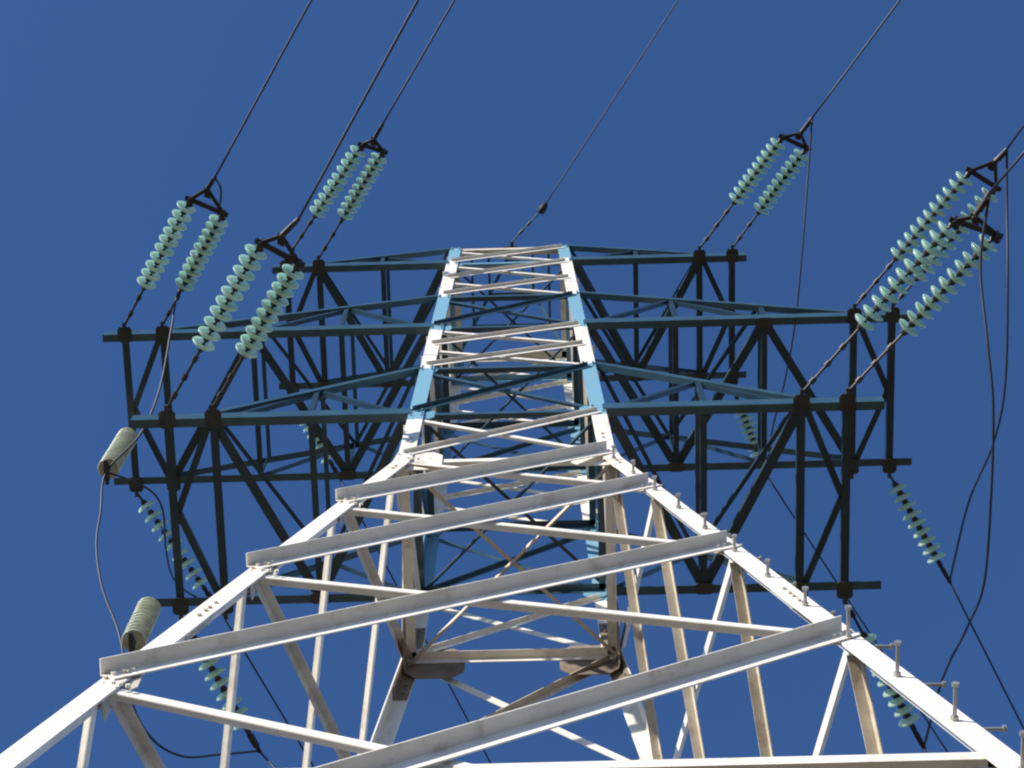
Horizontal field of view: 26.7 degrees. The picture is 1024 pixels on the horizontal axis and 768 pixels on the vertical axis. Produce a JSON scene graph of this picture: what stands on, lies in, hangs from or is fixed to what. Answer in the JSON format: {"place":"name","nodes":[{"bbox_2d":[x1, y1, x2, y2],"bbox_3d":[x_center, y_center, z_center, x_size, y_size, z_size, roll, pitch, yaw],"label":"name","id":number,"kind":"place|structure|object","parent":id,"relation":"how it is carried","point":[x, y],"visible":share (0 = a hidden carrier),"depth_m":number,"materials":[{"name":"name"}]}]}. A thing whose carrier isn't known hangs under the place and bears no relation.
{"place":"outdoors","nodes":[
{"label":"outdoors","id":0,"kind":"place"},
{"bbox_2d":[0,0,1023,767],"label":"sky","id":1,"kind":"structure","parent":0,"point":[113,113],"materials":[{"name":"blue"}]},
{"label":"ground","id":2,"kind":"structure","parent":0,"visible":0},
{"bbox_2d":[0,241,1023,767],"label":"lattice tower","id":3,"kind":"structure","parent":2,"relation":"on","point":[592,459],"depth_m":24.43,"materials":[{"name":"metal"}]},
{"bbox_2d":[98,427,136,484],"bbox_3d":[-5.144,0.886,28.257,0.277,1.830,0.277,42,-79,-10],"label":"jumper insulator","id":4,"kind":"object","parent":3,"relation":"hanging from","point":[124,439],"visible":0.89,"depth_m":27.91,"materials":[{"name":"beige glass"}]},
{"bbox_2d":[122,597,160,651],"bbox_3d":[-4.168,2.693,24.349,0.277,1.440,0.277,42,-79,-10],"label":"jumper insulator","id":5,"kind":"object","parent":3,"relation":"hanging from","point":[141,624],"visible":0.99,"depth_m":24.09,"materials":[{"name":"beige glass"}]},
{"bbox_2d":[138,493,212,596],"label":"insulator set","id":6,"kind":"object","parent":3,"relation":"attached to","point":[152,514],"visible":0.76,"depth_m":29.35,"materials":[{"name":"green glass"}]},
{"bbox_2d":[108,472,196,596],"bbox_3d":[-4.462,2.042,28.364,0.537,1.641,2.635,-19,-76,5],"label":"jumper cable","id":7,"kind":"object","parent":6,"relation":"attached to","point":[163,514],"visible":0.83,"depth_m":27.56,"materials":[{"name":"metal"}]},
{"bbox_2d":[221,614,314,767],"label":"conductor","id":8,"kind":"object","parent":6,"relation":"attached to","point":[269,693],"visible":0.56,"depth_m":29.51,"materials":[{"name":"metal"}]},
{"bbox_2d":[125,176,228,323],"bbox_3d":[-4.366,-1.647,28.309,0.730,0.489,2.464,29,-77,-7],"label":"insulator set","id":9,"kind":"object","parent":3,"relation":"attached to","point":[203,247],"visible":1,"depth_m":28.25,"materials":[{"name":"green glass"}]},
{"bbox_2d":[95,179,258,758],"bbox_3d":[-4.317,0.990,26.374,1.920,5.849,6.094,-8,-75,2],"label":"jumper cable","id":10,"kind":"object","parent":9,"relation":"attached to","point":[100,579],"visible":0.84,"depth_m":26.65,"materials":[{"name":"metal"}]},
{"bbox_2d":[214,0,311,177],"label":"conductor","id":11,"kind":"object","parent":9,"relation":"attached to","point":[264,86],"visible":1,"depth_m":27.45,"materials":[{"name":"metal"}]},
{"bbox_2d":[183,617,261,753],"bbox_3d":[-3.389,3.497,25.155,0.279,0.460,1.825,-29,-77,8],"label":"insulator set","id":12,"kind":"object","parent":3,"relation":"attached to","point":[214,673],"visible":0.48,"depth_m":25.09,"materials":[{"name":"green glass"}]},
{"bbox_2d":[259,751,274,767],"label":"conductor","id":13,"kind":"object","parent":12,"relation":"attached to","point":[266,759],"visible":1,"depth_m":25.04,"materials":[{"name":"metal"}]},
{"bbox_2d":[168,217,305,408],"bbox_3d":[-3.013,-0.694,23.962,0.739,0.473,2.765,30,-77,-8],"label":"insulator set","id":14,"kind":"object","parent":3,"relation":"attached to","point":[261,327],"visible":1,"depth_m":23.89,"materials":[{"name":"green glass"}]},
{"bbox_2d":[298,0,418,219],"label":"conductor","id":15,"kind":"object","parent":14,"relation":"attached to","point":[359,107],"visible":1,"depth_m":23.07,"materials":[{"name":"metal"}]},
{"bbox_2d":[297,407,341,480],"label":"insulator set","id":16,"kind":"object","parent":3,"relation":"attached to","point":[330,462],"visible":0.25,"depth_m":33.56,"materials":[{"name":"green glass"}]},
{"bbox_2d":[341,480,491,763],"bbox_3d":[16.125,36.516,33.223,0.027,19.170,77.182,-28,-77,7],"label":"conductor","id":17,"kind":"object","parent":16,"relation":"attached to","point":[427,643],"visible":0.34,"depth_m":33.48,"materials":[{"name":"metal"}]},
{"bbox_2d":[288,123,387,257],"bbox_3d":[-2.565,-2.806,32.566,0.647,0.466,2.646,33,-77,-8],"label":"insulator set","id":18,"kind":"object","parent":3,"relation":"attached to","point":[366,179],"visible":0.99,"depth_m":32.49,"materials":[{"name":"green glass"}]},
{"bbox_2d":[382,0,455,123],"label":"conductor","id":19,"kind":"object","parent":18,"relation":"attached to","point":[419,60],"visible":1,"depth_m":31.76,"materials":[{"name":"metal"}]},
{"bbox_2d":[512,202,547,241],"bbox_3d":[0.331,-2.816,38.047,0.150,0.188,0.942,36,-78,-9],"label":"earth wire fitting","id":20,"kind":"object","parent":3,"relation":"attached to","point":[542,208],"visible":1,"depth_m":37.93,"materials":[{"name":"grey metal"}]},
{"bbox_2d":[546,0,678,202],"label":"earth wire","id":21,"kind":"object","parent":20,"relation":"attached to","point":[612,100],"visible":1,"depth_m":37.34,"materials":[{"name":"metal"}]},
{"bbox_2d":[734,396,758,457],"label":"insulator set","id":22,"kind":"object","parent":3,"relation":"attached to","point":[747,424],"visible":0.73,"depth_m":33.48,"materials":[{"name":"green glass"}]},
{"bbox_2d":[768,478,948,752],"bbox_3d":[25.964,34.445,37.522,0.027,9.775,79.147,-33,-77,8],"label":"conductor","id":23,"kind":"object","parent":22,"relation":"attached to","point":[861,620],"visible":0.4,"depth_m":33.73,"materials":[{"name":"metal"}]},
{"bbox_2d":[700,116,813,247],"bbox_3d":[3.755,-2.945,32.526,0.681,0.472,2.612,33,-77,-8],"label":"insulator set","id":24,"kind":"object","parent":3,"relation":"attached to","point":[778,185],"visible":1,"depth_m":32.44,"materials":[{"name":"green glass"}]},
{"bbox_2d":[768,119,812,453],"bbox_3d":[4.160,-1.116,32.267,0.129,1.222,5.627,5,-75,-1],"label":"jumper cable","id":25,"kind":"object","parent":24,"relation":"hanging from","point":[800,262],"visible":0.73,"depth_m":31.83,"materials":[{"name":"metal"}]},
{"bbox_2d":[812,0,900,117],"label":"conductor","id":26,"kind":"object","parent":24,"relation":"attached to","point":[855,59],"visible":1,"depth_m":31.75,"materials":[{"name":"metal"}]},
{"bbox_2d":[846,602,925,749],"bbox_3d":[4.334,3.383,25.110,0.280,0.444,1.991,-28,-77,7],"label":"insulator set","id":27,"kind":"object","parent":3,"relation":"attached to","point":[904,710],"visible":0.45,"depth_m":25.07,"materials":[{"name":"green glass"}]},
{"bbox_2d":[804,191,1003,391],"bbox_3d":[4.359,-0.876,23.904,0.729,0.467,3.044,38,-78,-10],"label":"insulator set","id":28,"kind":"object","parent":3,"relation":"attached to","point":[956,222],"visible":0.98,"depth_m":23.81,"materials":[{"name":"green glass"}]},
{"bbox_2d":[923,192,994,746],"bbox_3d":[5.067,1.239,23.745,0.255,1.245,6.585,3,-75,-1],"label":"jumper cable","id":29,"kind":"object","parent":28,"relation":"hanging from","point":[992,449],"visible":0.93,"depth_m":23.30,"materials":[{"name":"metal"}]},
{"bbox_2d":[989,151,1023,192],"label":"conductor","id":30,"kind":"object","parent":28,"relation":"attached to","point":[1006,172],"visible":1,"depth_m":23.27,"materials":[{"name":"metal"}]},
{"bbox_2d":[889,475,951,583],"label":"insulator set","id":31,"kind":"object","parent":3,"relation":"attached to","point":[916,522],"visible":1,"depth_m":29.26,"materials":[{"name":"green glass"}]},
{"bbox_2d":[950,583,1023,729],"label":"conductor","id":32,"kind":"object","parent":31,"relation":"attached to","point":[994,670],"visible":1,"depth_m":29.46,"materials":[{"name":"metal"}]},
{"bbox_2d":[856,148,1007,305],"bbox_3d":[5.547,-1.951,28.230,0.682,0.510,2.833,35,-78,-9],"label":"insulator set","id":33,"kind":"object","parent":3,"relation":"attached to","point":[929,219],"visible":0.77,"depth_m":28.14,"materials":[{"name":"green glass"}]},
{"bbox_2d":[949,149,1008,580],"bbox_3d":[6.181,-0.013,27.997,0.160,1.229,5.950,4,-75,-1],"label":"jumper cable","id":34,"kind":"object","parent":33,"relation":"hanging from","point":[1005,382],"visible":0.94,"depth_m":27.56,"materials":[{"name":"metal"}]},
{"bbox_2d":[1006,124,1023,148],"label":"conductor","id":35,"kind":"object","parent":33,"relation":"attached to","point":[1015,137],"visible":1,"depth_m":27.65,"materials":[{"name":"metal"}]}
]}

